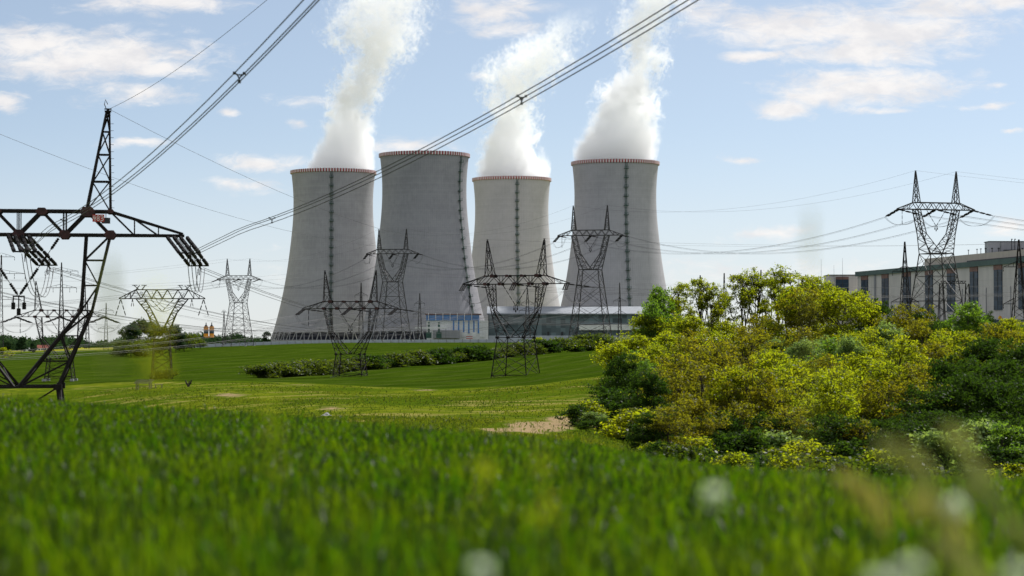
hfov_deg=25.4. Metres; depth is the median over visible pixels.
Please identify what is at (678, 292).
broadleaf tree
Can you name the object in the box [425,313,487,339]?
pump house
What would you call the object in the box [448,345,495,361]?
hedge bush
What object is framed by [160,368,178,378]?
bush
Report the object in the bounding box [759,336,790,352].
broadleaf tree
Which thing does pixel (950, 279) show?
window
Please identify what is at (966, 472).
edge shrub
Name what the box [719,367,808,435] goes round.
broadleaf tree
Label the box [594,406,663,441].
undergrowth shrub
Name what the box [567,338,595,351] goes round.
hedge bush
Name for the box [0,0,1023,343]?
sky
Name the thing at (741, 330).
broadleaf tree
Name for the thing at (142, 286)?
earth wire
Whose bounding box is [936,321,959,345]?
broadleaf tree
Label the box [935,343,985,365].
broadleaf tree
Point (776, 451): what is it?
shrub
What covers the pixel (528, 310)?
lattice mast
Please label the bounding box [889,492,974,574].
grass stalk
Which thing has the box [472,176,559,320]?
cooling tower
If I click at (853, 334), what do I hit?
broadleaf tree
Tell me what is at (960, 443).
grass stalk
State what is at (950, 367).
broadleaf tree
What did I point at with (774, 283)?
broadleaf tree
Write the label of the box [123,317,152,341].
tree
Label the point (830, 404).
broadleaf tree
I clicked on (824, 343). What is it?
broadleaf tree
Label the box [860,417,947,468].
broadleaf tree
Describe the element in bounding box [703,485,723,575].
wild flower
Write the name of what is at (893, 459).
shrub
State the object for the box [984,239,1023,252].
reactor block
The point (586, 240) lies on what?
lattice pylon
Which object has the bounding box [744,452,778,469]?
edge shrub
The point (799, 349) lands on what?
broadleaf tree
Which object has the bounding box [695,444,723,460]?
edge shrub
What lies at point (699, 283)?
broadleaf tree
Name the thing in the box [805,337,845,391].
broadleaf tree
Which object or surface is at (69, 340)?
wood
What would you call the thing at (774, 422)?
broadleaf tree
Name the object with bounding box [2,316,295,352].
conductor bundle
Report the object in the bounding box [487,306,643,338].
glazed hall
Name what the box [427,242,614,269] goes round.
conductor bundle
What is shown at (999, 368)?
broadleaf tree
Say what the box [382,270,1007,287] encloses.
earth wire
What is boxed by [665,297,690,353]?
broadleaf tree
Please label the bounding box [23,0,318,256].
conductor bundle
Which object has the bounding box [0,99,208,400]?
lattice pylon
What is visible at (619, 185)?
cooling tower
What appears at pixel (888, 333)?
broadleaf tree
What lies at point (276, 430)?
wild flower
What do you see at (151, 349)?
wild flower
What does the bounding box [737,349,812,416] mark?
broadleaf tree
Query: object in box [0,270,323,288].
earth wire
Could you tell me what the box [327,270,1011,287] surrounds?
earth wire
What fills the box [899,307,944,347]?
broadleaf tree
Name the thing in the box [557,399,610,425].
shrub
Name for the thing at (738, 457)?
edge shrub
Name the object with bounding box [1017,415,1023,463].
broadleaf tree
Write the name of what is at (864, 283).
window
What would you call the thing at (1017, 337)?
broadleaf tree
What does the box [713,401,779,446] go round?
broadleaf tree
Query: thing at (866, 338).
broadleaf tree
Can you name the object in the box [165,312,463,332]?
conductor bundle
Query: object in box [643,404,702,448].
broadleaf tree
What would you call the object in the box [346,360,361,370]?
hedge bush
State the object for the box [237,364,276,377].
hedge bush
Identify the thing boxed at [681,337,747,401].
broadleaf tree
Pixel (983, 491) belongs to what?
grass stalk
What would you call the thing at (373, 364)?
hedge bush
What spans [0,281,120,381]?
lattice pylon
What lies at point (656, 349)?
broadleaf tree
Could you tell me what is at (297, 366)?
hedge bush
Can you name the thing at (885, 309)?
broadleaf tree
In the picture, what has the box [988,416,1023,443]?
broadleaf tree
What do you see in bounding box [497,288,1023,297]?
conductor bundle
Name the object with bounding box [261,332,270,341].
tree
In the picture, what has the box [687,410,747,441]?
broadleaf tree
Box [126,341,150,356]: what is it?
bush
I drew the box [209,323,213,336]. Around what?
silo
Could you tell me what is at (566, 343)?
hedge bush
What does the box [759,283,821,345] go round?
broadleaf tree
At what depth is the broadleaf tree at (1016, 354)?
275.00 m
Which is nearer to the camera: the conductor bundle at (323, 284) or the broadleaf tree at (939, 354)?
the broadleaf tree at (939, 354)
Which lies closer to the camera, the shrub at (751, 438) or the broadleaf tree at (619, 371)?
the shrub at (751, 438)
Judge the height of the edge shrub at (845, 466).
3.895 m
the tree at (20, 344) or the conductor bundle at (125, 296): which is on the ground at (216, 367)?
the tree at (20, 344)
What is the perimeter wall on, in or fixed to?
on the ground at (216, 367)
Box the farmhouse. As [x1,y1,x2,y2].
[37,345,48,350]
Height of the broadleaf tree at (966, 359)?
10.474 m
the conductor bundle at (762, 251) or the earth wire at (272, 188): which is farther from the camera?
the conductor bundle at (762, 251)
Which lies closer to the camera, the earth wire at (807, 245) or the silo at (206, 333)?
the earth wire at (807, 245)
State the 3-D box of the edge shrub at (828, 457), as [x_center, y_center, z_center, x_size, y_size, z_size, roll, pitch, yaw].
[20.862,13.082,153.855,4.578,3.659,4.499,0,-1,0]
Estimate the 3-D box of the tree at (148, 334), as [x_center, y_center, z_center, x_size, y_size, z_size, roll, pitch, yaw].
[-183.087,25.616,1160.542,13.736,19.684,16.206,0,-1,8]
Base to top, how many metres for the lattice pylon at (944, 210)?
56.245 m
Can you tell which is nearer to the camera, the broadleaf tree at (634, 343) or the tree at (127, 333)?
the broadleaf tree at (634, 343)
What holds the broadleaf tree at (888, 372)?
on the ground at (216, 367)
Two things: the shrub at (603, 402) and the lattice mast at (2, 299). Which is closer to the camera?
the shrub at (603, 402)
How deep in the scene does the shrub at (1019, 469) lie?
156.03 m
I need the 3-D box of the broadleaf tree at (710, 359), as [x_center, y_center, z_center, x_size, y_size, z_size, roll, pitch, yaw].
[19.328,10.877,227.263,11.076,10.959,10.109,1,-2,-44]
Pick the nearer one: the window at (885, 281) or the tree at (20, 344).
the window at (885, 281)
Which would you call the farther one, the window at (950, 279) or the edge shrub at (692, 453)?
the window at (950, 279)
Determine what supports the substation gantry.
on the ground at (216, 367)
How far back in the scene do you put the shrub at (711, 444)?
162.83 m
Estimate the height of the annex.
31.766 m
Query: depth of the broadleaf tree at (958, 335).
318.23 m
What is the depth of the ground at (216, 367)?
512.06 m
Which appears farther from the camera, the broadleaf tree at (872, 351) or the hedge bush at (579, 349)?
the hedge bush at (579, 349)
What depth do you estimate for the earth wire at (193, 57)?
145.17 m
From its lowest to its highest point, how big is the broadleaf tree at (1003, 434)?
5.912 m
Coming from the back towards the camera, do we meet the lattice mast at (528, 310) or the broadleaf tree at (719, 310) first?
the lattice mast at (528, 310)
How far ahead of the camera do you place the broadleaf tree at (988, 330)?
321.50 m
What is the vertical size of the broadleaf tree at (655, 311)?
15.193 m
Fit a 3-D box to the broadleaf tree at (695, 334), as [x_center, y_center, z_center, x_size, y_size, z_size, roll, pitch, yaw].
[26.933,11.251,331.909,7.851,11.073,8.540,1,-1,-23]
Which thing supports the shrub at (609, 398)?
on the ground at (216, 367)
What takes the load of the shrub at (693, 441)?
on the ground at (216, 367)
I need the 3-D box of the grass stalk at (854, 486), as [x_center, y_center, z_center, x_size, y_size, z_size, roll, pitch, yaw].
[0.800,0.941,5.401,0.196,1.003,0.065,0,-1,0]
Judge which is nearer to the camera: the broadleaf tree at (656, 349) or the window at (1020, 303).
the broadleaf tree at (656, 349)
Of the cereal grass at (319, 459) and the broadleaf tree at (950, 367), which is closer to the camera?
the cereal grass at (319, 459)
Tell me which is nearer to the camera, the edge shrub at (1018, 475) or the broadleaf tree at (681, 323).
the edge shrub at (1018, 475)
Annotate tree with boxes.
[2,340,12,349]
[14,337,27,350]
[28,342,37,351]
[117,323,142,355]
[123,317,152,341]
[142,319,157,351]
[150,326,173,353]
[164,325,187,352]
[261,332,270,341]
[588,338,637,386]
[598,351,644,394]
[605,369,677,438]
[612,332,652,357]
[615,349,642,377]
[618,311,671,351]
[618,412,670,448]
[627,342,677,379]
[630,299,672,364]
[633,359,669,402]
[634,370,705,436]
[637,353,712,419]
[643,284,685,342]
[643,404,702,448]
[650,329,701,371]
[662,360,746,435]
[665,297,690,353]
[667,282,701,319]
[667,311,715,358]
[667,334,726,399]
[667,397,732,437]
[668,342,733,409]
[669,328,716,369]
[672,277,716,335]
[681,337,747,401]
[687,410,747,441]
[694,282,729,339]
[695,331,743,370]
[703,363,773,430]
[707,355,776,414]
[709,273,759,330]
[710,291,732,327]
[711,317,745,344]
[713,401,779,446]
[716,334,787,384]
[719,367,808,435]
[721,324,773,368]
[730,313,783,359]
[736,411,795,438]
[737,266,771,350]
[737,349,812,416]
[745,364,821,437]
[750,347,792,395]
[757,287,773,335]
[758,262,796,336]
[758,405,819,439]
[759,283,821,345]
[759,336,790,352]
[768,325,829,361]
[773,286,840,359]
[776,270,812,340]
[780,359,820,411]
[781,336,824,397]
[788,368,862,444]
[792,411,870,451]
[792,419,828,442]
[794,351,858,410]
[796,274,845,340]
[797,288,871,341]
[800,365,881,437]
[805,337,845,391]
[808,281,846,336]
[810,335,843,364]
[813,352,890,418]
[823,417,881,453]
[832,328,864,385]
[832,333,874,388]
[840,287,887,354]
[840,325,907,386]
[840,342,885,389]
[842,379,915,442]
[853,359,927,424]
[855,298,899,337]
[856,333,939,409]
[857,418,910,455]
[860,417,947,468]
[868,319,908,382]
[869,302,937,360]
[874,374,934,424]
[880,380,976,425]
[882,361,955,418]
[887,408,962,462]
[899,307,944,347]
[901,317,951,366]
[912,341,953,384]
[913,355,995,419]
[919,327,959,366]
[920,417,978,467]
[931,355,1008,412]
[933,329,982,364]
[934,371,1017,424]
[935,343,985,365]
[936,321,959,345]
[938,300,991,346]
[942,322,1018,367]
[944,412,1004,449]
[951,335,1015,375]
[966,309,1010,342]
[969,374,1023,420]
[972,421,1023,465]
[979,358,1023,413]
[988,341,1023,370]
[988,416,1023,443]
[992,378,1023,417]
[996,316,1023,352]
[996,328,1023,370]
[1000,365,1023,408]
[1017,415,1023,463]
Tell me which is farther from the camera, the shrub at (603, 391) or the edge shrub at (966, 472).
the shrub at (603, 391)
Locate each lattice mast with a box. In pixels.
[0,253,23,347]
[46,262,76,340]
[79,302,95,348]
[98,308,113,349]
[222,312,225,343]
[355,283,366,338]
[414,293,425,338]
[519,288,533,335]
[613,283,626,337]
[721,273,726,333]
[891,242,918,317]
[1003,239,1023,318]
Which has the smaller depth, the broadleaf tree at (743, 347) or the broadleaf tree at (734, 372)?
the broadleaf tree at (734, 372)
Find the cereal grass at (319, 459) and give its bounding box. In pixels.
[0,393,1023,575]
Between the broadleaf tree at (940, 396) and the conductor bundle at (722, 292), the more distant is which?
the conductor bundle at (722, 292)
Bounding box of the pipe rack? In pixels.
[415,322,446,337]
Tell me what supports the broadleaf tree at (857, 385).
on the ground at (216, 367)
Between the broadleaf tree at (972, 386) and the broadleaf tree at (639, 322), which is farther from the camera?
the broadleaf tree at (639, 322)
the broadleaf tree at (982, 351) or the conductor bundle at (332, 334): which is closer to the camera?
the broadleaf tree at (982, 351)
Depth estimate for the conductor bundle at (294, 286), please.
1244.84 m
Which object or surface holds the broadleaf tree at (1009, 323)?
on the ground at (216, 367)
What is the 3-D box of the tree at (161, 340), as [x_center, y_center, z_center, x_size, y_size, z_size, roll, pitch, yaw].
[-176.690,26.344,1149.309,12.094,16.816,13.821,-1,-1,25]
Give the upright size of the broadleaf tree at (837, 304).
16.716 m
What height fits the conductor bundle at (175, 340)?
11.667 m
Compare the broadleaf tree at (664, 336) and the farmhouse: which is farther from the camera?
the farmhouse
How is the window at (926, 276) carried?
in the turbine hall
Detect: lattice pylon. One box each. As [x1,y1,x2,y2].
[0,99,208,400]
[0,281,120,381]
[115,285,208,379]
[211,258,260,346]
[296,270,416,376]
[363,229,422,340]
[459,238,593,377]
[553,205,628,338]
[885,170,994,339]
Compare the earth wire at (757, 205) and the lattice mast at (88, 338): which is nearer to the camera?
the earth wire at (757, 205)
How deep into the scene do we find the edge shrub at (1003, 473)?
140.73 m
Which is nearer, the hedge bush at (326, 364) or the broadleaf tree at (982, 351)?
the broadleaf tree at (982, 351)
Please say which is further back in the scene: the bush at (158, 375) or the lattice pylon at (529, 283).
the bush at (158, 375)
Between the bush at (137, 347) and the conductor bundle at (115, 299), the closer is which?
the bush at (137, 347)
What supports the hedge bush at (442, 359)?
on the ground at (216, 367)
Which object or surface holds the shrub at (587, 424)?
on the ground at (216, 367)
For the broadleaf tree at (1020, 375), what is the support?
on the ground at (216, 367)
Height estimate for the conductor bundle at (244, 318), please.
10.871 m
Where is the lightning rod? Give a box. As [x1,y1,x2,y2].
[842,258,842,315]
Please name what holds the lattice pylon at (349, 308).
on the ground at (216, 367)
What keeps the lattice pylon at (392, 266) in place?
on the ground at (216, 367)
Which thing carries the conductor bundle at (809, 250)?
hanging from the lattice pylon at (586, 240)
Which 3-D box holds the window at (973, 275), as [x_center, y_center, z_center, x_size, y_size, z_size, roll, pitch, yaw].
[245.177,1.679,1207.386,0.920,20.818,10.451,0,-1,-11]
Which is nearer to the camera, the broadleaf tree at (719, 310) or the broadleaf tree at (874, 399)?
the broadleaf tree at (874, 399)
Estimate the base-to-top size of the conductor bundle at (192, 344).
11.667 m
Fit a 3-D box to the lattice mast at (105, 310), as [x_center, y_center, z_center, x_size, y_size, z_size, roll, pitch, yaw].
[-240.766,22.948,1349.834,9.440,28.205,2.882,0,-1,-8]
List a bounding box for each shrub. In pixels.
[552,403,592,426]
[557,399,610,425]
[574,420,595,429]
[580,398,625,427]
[580,411,606,428]
[583,375,626,400]
[590,418,615,433]
[591,385,622,399]
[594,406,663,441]
[600,393,642,432]
[636,413,681,451]
[637,441,654,450]
[639,439,673,456]
[649,441,719,463]
[669,435,719,451]
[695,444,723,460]
[699,438,722,456]
[708,430,768,456]
[708,449,754,468]
[709,426,780,455]
[714,450,754,468]
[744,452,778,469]
[750,450,798,463]
[754,430,813,453]
[760,444,792,455]
[760,451,801,472]
[765,453,822,468]
[775,438,831,454]
[776,451,854,473]
[799,442,838,457]
[799,454,881,475]
[800,437,871,461]
[812,455,837,464]
[853,447,892,463]
[863,463,902,479]
[872,456,898,465]
[873,461,904,476]
[894,465,966,479]
[901,466,954,478]
[908,428,986,471]
[931,453,967,470]
[948,467,975,476]
[958,418,1011,450]
[976,444,1023,470]
[986,461,1023,473]
[988,468,1012,480]
[996,471,1019,478]
[1001,438,1023,464]
[1007,472,1023,480]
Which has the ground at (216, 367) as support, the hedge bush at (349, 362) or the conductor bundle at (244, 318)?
the hedge bush at (349, 362)
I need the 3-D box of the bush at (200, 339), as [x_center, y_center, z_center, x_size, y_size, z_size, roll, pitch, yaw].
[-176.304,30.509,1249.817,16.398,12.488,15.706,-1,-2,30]
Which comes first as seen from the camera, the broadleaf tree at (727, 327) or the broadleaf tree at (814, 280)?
the broadleaf tree at (727, 327)
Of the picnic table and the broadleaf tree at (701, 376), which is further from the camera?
the picnic table
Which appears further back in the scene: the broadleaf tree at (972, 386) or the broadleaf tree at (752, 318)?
the broadleaf tree at (752, 318)
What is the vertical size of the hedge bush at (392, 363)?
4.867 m
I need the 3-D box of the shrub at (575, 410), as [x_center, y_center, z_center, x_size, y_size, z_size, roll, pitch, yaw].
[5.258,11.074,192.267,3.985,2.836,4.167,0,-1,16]
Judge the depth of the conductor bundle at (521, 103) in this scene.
97.99 m
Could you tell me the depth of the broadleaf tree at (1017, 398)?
185.45 m
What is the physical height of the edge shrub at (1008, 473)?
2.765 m
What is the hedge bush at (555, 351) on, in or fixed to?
on the ground at (216, 367)
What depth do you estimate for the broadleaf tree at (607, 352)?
278.35 m
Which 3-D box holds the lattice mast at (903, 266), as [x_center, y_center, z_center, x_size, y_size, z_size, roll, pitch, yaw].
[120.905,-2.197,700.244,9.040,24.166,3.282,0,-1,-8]
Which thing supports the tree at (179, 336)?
on the ground at (216, 367)
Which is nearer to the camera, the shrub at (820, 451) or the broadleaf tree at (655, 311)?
the shrub at (820, 451)
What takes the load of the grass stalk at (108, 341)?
on the ground at (216, 367)
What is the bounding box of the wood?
[0,324,820,350]
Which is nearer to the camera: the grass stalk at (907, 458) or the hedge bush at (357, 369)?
the grass stalk at (907, 458)
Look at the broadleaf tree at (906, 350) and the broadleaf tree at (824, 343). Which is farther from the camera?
the broadleaf tree at (824, 343)
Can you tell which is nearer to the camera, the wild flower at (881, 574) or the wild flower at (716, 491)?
the wild flower at (881, 574)
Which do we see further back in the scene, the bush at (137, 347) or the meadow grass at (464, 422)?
the bush at (137, 347)
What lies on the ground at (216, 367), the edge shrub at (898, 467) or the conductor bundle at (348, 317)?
the edge shrub at (898, 467)
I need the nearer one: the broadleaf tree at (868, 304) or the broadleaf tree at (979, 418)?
the broadleaf tree at (979, 418)
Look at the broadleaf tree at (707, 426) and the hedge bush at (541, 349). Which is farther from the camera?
the hedge bush at (541, 349)
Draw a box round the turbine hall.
[855,248,1023,320]
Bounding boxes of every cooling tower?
[271,168,376,340]
[358,150,484,339]
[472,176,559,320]
[561,159,670,313]
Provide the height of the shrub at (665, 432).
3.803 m
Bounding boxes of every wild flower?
[135,282,171,575]
[255,400,283,575]
[468,559,493,575]
[470,425,497,573]
[529,448,559,575]
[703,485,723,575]
[870,571,891,575]
[893,558,926,575]
[944,495,966,517]
[1006,565,1023,575]
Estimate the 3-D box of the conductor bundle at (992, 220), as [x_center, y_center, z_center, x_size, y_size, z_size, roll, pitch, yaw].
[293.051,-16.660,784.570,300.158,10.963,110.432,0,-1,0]
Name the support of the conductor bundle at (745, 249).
hanging from the lattice pylon at (944, 210)
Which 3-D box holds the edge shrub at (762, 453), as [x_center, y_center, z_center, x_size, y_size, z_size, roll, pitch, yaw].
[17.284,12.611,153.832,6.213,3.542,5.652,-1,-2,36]
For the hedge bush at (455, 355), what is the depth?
755.62 m
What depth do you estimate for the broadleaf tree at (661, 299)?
420.55 m
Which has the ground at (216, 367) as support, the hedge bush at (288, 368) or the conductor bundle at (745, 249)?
the hedge bush at (288, 368)
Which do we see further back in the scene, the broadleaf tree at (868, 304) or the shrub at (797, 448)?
the broadleaf tree at (868, 304)
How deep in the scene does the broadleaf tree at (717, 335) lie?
320.11 m
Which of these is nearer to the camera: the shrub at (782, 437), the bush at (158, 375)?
the shrub at (782, 437)
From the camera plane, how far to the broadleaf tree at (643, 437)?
160.74 m
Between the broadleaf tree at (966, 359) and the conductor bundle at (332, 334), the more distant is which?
the conductor bundle at (332, 334)
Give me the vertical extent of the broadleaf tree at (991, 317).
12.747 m
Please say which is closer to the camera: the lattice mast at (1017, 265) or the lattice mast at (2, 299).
the lattice mast at (1017, 265)
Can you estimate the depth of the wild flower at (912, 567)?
4.00 m
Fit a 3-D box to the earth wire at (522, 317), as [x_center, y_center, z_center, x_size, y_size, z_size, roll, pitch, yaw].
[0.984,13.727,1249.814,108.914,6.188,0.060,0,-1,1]
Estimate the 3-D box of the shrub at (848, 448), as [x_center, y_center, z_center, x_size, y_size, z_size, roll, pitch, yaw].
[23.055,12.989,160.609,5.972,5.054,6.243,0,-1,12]
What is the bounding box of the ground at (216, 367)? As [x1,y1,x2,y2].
[0,321,1023,575]
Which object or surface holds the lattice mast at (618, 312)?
on the ground at (216, 367)
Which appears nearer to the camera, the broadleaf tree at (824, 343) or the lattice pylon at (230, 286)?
the broadleaf tree at (824, 343)
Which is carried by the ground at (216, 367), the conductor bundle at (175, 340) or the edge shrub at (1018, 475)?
the edge shrub at (1018, 475)
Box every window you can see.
[836,279,848,292]
[861,280,867,297]
[881,278,888,312]
[903,276,910,311]
[925,275,932,311]
[947,273,954,311]
[970,271,977,308]
[994,269,1002,309]
[1018,268,1023,308]
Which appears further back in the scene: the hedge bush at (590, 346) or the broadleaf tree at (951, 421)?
the hedge bush at (590, 346)
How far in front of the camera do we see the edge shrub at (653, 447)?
139.90 m
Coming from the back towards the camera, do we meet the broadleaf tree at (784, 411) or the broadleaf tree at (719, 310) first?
the broadleaf tree at (719, 310)
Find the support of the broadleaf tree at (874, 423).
on the ground at (216, 367)
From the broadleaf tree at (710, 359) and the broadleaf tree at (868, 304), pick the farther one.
the broadleaf tree at (868, 304)
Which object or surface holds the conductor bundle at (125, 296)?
hanging from the lattice pylon at (230, 286)
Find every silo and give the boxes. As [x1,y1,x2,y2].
[204,323,208,336]
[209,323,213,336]
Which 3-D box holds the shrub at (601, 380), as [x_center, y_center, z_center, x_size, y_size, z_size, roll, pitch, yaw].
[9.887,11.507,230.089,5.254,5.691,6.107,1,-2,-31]
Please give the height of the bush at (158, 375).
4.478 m
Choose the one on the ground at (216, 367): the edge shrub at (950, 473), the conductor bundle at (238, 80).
the edge shrub at (950, 473)
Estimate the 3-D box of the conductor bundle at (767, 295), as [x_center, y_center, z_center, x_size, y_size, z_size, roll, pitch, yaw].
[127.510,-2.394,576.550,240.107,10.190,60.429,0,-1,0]
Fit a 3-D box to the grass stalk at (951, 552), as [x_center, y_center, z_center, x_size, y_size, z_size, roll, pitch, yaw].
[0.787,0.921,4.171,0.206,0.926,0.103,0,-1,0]
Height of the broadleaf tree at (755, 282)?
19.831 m
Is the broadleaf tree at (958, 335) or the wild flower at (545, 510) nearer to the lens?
the wild flower at (545, 510)
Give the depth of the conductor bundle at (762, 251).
808.74 m
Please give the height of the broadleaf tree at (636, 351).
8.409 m
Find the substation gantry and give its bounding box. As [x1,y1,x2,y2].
[938,281,970,329]
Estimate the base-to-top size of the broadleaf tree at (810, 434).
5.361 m
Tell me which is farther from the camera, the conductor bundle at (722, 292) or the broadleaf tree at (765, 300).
the conductor bundle at (722, 292)
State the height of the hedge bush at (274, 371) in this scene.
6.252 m
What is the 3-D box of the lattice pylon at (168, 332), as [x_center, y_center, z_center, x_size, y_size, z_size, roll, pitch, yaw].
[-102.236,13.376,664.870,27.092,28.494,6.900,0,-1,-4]
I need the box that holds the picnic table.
[133,381,151,389]
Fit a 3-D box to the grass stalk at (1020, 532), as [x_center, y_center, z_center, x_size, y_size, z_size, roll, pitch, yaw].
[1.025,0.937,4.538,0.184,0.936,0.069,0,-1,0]
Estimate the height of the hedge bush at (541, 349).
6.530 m
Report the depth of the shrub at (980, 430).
163.18 m
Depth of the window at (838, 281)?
1395.05 m
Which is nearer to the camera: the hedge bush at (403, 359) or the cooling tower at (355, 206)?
the hedge bush at (403, 359)
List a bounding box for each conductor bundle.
[0,292,457,332]
[0,315,339,356]
[0,315,387,359]
[1,323,77,326]
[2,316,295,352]
[4,283,223,306]
[5,282,209,305]
[6,283,242,306]
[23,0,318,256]
[34,314,515,331]
[51,267,510,332]
[79,314,542,331]
[121,315,567,331]
[125,314,443,335]
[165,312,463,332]
[189,0,698,257]
[201,267,563,332]
[206,315,489,335]
[220,261,359,288]
[241,261,384,288]
[266,259,412,288]
[336,312,1023,327]
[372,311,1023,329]
[374,244,549,269]
[398,243,582,269]
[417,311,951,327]
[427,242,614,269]
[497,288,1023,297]
[545,287,1013,297]
[566,217,883,253]
[598,287,1006,296]
[603,220,911,253]
[629,218,957,253]
[920,214,1023,230]
[960,215,1021,225]
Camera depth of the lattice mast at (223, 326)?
1339.62 m
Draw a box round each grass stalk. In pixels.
[100,255,114,575]
[803,208,813,575]
[823,473,890,575]
[861,439,942,575]
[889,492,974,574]
[917,424,997,575]
[921,537,986,575]
[944,475,1017,575]
[1003,523,1023,575]
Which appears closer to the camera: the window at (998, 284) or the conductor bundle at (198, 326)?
the conductor bundle at (198, 326)
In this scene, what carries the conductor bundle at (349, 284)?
hanging from the lattice pylon at (230, 286)
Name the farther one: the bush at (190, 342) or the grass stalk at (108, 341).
the bush at (190, 342)
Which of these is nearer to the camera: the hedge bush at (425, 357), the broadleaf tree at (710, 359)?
the broadleaf tree at (710, 359)
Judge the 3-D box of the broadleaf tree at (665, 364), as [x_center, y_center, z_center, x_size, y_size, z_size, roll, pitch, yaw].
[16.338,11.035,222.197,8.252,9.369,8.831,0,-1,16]
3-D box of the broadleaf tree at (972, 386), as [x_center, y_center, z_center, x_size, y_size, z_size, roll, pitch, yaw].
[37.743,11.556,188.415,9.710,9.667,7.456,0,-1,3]
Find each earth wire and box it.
[0,134,483,247]
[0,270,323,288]
[6,270,372,288]
[110,0,266,108]
[113,111,534,246]
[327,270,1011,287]
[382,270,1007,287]
[415,307,586,318]
[489,239,1008,246]
[546,238,990,245]
[579,171,912,211]
[624,172,952,211]
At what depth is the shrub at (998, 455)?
157.70 m
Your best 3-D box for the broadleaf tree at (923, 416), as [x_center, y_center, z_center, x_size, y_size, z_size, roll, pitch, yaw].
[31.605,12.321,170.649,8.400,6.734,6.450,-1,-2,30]
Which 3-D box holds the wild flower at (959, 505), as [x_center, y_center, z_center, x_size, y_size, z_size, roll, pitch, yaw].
[1.019,0.957,5.229,0.057,0.965,0.062,0,-1,0]
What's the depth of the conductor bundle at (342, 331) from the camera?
883.55 m
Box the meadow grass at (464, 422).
[38,377,652,452]
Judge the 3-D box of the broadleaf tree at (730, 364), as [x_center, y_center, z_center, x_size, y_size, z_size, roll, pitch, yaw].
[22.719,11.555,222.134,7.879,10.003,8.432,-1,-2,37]
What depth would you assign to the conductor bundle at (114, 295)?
1391.16 m
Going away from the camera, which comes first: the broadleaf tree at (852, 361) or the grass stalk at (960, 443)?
the grass stalk at (960, 443)
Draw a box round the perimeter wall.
[192,339,654,347]
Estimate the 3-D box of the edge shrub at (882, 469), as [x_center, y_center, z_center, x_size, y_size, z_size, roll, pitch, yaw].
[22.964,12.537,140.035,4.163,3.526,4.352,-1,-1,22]
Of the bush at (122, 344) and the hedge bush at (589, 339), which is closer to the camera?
the hedge bush at (589, 339)
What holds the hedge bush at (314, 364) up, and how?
on the ground at (216, 367)
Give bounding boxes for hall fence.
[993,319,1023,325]
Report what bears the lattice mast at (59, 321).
on the ground at (216, 367)
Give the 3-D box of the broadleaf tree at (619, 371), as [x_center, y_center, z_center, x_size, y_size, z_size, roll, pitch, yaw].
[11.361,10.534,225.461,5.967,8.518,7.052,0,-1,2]
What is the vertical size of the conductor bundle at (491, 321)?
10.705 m
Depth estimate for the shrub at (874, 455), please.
159.73 m
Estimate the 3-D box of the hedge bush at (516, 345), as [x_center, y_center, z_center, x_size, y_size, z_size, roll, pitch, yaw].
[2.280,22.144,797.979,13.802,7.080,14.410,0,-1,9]
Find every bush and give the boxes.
[0,347,10,358]
[111,338,135,356]
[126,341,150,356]
[134,339,159,356]
[147,369,163,379]
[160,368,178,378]
[173,333,203,351]
[186,332,207,349]
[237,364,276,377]
[253,360,301,376]
[254,362,291,377]
[281,360,319,375]
[282,362,308,376]
[292,358,328,374]
[304,358,335,374]
[326,358,351,372]
[331,358,357,371]
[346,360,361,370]
[348,353,389,369]
[348,357,379,368]
[375,359,391,368]
[382,351,418,366]
[384,358,400,367]
[399,348,438,365]
[405,354,420,365]
[422,353,450,364]
[425,347,462,363]
[439,353,462,363]
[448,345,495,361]
[452,351,470,362]
[464,343,502,359]
[486,347,507,358]
[496,347,515,355]
[499,341,535,355]
[503,346,522,356]
[518,338,562,353]
[523,342,548,354]
[538,339,571,352]
[549,337,585,351]
[565,339,586,351]
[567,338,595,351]
[568,332,613,350]
[597,334,621,344]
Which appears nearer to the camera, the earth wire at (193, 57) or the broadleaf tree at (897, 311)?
the earth wire at (193, 57)
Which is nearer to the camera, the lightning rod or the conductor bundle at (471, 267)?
the conductor bundle at (471, 267)
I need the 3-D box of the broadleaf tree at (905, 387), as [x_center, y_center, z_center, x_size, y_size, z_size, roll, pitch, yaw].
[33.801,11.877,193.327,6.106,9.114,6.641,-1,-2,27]
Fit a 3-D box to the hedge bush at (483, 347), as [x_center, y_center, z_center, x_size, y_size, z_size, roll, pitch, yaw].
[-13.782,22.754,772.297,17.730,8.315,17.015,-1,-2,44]
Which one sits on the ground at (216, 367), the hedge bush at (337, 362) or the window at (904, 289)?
the hedge bush at (337, 362)
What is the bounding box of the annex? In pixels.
[824,275,857,326]
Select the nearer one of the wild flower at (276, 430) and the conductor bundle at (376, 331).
the wild flower at (276, 430)
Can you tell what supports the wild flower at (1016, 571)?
on the ground at (216, 367)
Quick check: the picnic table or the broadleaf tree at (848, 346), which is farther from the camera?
the picnic table
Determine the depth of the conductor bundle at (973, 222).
733.71 m
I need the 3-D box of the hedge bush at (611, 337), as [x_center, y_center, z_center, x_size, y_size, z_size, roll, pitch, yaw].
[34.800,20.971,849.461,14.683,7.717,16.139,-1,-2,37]
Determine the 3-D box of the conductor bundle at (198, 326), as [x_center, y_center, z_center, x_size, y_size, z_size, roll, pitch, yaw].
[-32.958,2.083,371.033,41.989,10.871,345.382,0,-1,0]
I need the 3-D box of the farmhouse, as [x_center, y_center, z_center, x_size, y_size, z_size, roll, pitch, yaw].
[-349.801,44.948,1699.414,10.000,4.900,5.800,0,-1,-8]

